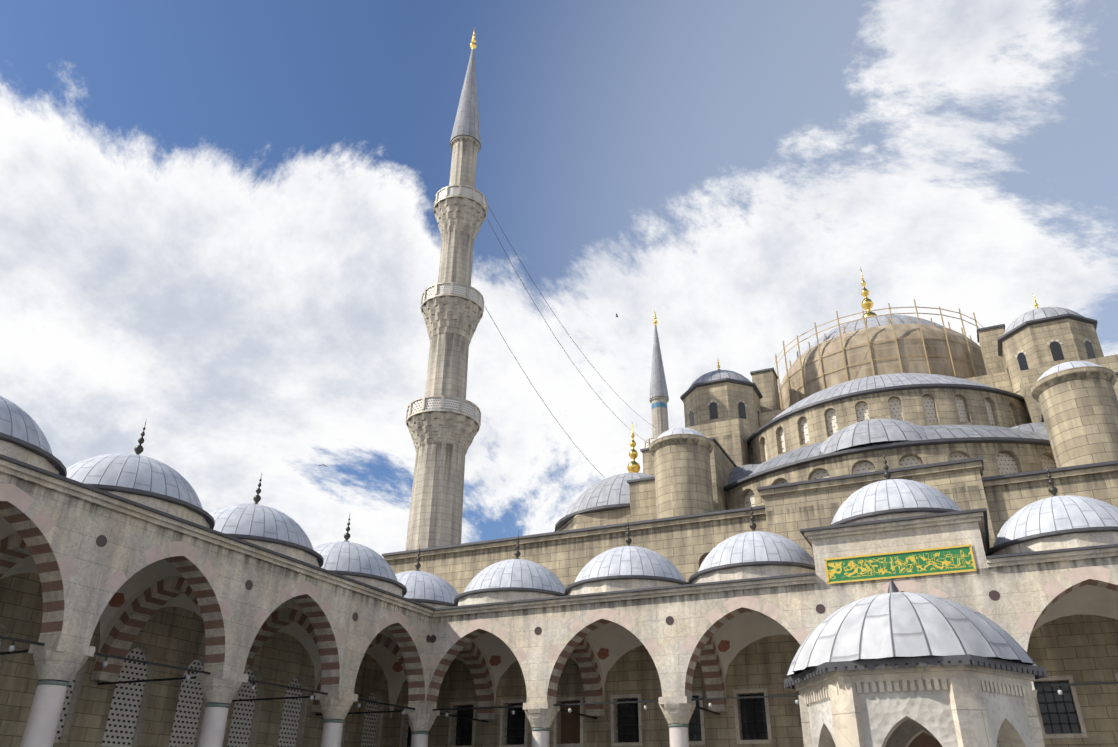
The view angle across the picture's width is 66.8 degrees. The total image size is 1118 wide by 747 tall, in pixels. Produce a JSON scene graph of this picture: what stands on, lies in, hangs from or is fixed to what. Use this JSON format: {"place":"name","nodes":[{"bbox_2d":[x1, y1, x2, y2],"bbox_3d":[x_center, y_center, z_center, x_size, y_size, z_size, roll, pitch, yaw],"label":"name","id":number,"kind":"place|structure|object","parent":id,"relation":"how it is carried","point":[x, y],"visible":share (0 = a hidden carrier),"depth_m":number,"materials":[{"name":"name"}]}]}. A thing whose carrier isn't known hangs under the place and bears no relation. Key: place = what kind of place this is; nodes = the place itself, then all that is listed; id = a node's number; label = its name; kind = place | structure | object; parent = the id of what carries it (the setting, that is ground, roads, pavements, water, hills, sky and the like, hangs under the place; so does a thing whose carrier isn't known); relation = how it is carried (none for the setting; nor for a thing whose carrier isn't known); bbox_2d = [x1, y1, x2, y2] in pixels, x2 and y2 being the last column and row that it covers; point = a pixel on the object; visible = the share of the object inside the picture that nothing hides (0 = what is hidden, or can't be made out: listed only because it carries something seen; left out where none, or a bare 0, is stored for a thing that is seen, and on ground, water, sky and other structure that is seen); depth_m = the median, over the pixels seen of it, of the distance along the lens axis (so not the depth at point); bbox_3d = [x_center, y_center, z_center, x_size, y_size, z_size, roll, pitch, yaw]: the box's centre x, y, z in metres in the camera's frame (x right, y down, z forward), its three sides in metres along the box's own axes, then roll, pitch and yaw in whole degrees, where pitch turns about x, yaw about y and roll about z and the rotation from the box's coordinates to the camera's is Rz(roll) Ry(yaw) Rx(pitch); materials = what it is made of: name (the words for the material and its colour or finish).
{"place":"outdoors","nodes":[
{"label":"outdoors","id":0,"kind":"place"},
{"bbox_2d":[0,0,1117,557],"label":"sky","id":1,"kind":"structure","parent":0,"point":[219,229],"materials":[{"name":"white"}]},
{"bbox_2d":[555,267,1117,531],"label":"mosque","id":2,"kind":"structure","parent":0,"point":[1042,393],"depth_m":46.23,"materials":[{"name":"stone"}]},
{"bbox_2d":[773,299,986,409],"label":"scaffolding","id":3,"kind":"object","parent":2,"relation":"on","point":[892,348],"visible":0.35,"depth_m":59.87,"materials":[{"name":"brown wood"}]},
{"label":"ground","id":4,"kind":"structure","parent":0,"visible":0},
{"bbox_2d":[0,573,390,746],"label":"arcade back wall","id":5,"kind":"structure","parent":4,"relation":"on","point":[169,713],"depth_m":30.20,"materials":[{"name":"stone"}]},
{"bbox_2d":[405,29,487,550],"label":"minaret","id":6,"kind":"object","parent":4,"relation":"on","point":[443,419],"visible":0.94,"depth_m":56.67,"materials":[{"name":"stone"}]},
{"bbox_2d":[0,454,1117,746],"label":"arcade","id":7,"kind":"object","parent":4,"relation":"on","point":[122,570],"visible":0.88,"depth_m":28.91,"materials":[{"name":"stone"}]},
{"bbox_2d":[0,396,1117,607],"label":"small domes","id":8,"kind":"structure","parent":7,"relation":"on","point":[1054,521],"depth_m":30.48,"materials":[{"name":"grey metal"}]},
{"bbox_2d":[0,636,1117,722],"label":"tie rods","id":9,"kind":"object","parent":7,"relation":"attached to","point":[11,648],"visible":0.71,"depth_m":28.72,"materials":[{"name":"grey metal"}]},
{"bbox_2d":[824,544,976,583],"bbox_3d":[11.378,6.426,28.485,4.700,0.880,0.030,-12,-30,23],"label":"calligraphy panel","id":10,"kind":"object","parent":7,"relation":"attached to","point":[921,562],"visible":1,"depth_m":28.45,"materials":[{"name":"green paint"}]},
{"bbox_2d":[645,312,668,447],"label":"minaret","id":11,"kind":"object","parent":4,"relation":"on","point":[658,398],"visible":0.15,"depth_m":102.02,"materials":[{"name":"stone"}]},
{"bbox_2d":[485,206,653,477],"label":"cables","id":12,"kind":"object","parent":11,"relation":"attached to","point":[555,337],"visible":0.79,"depth_m":71.42,"materials":[{"name":"grey plastic"}]},
{"bbox_2d":[382,457,1117,746],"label":"courtyard wall","id":13,"kind":"structure","parent":4,"relation":"on","point":[1079,648],"depth_m":35.66,"materials":[{"name":"stone"}]},
{"bbox_2d":[784,580,1047,746],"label":"fountain","id":14,"kind":"object","parent":4,"relation":"on","point":[893,667],"visible":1,"depth_m":11.84,"materials":[{"name":"stone"}]}
]}

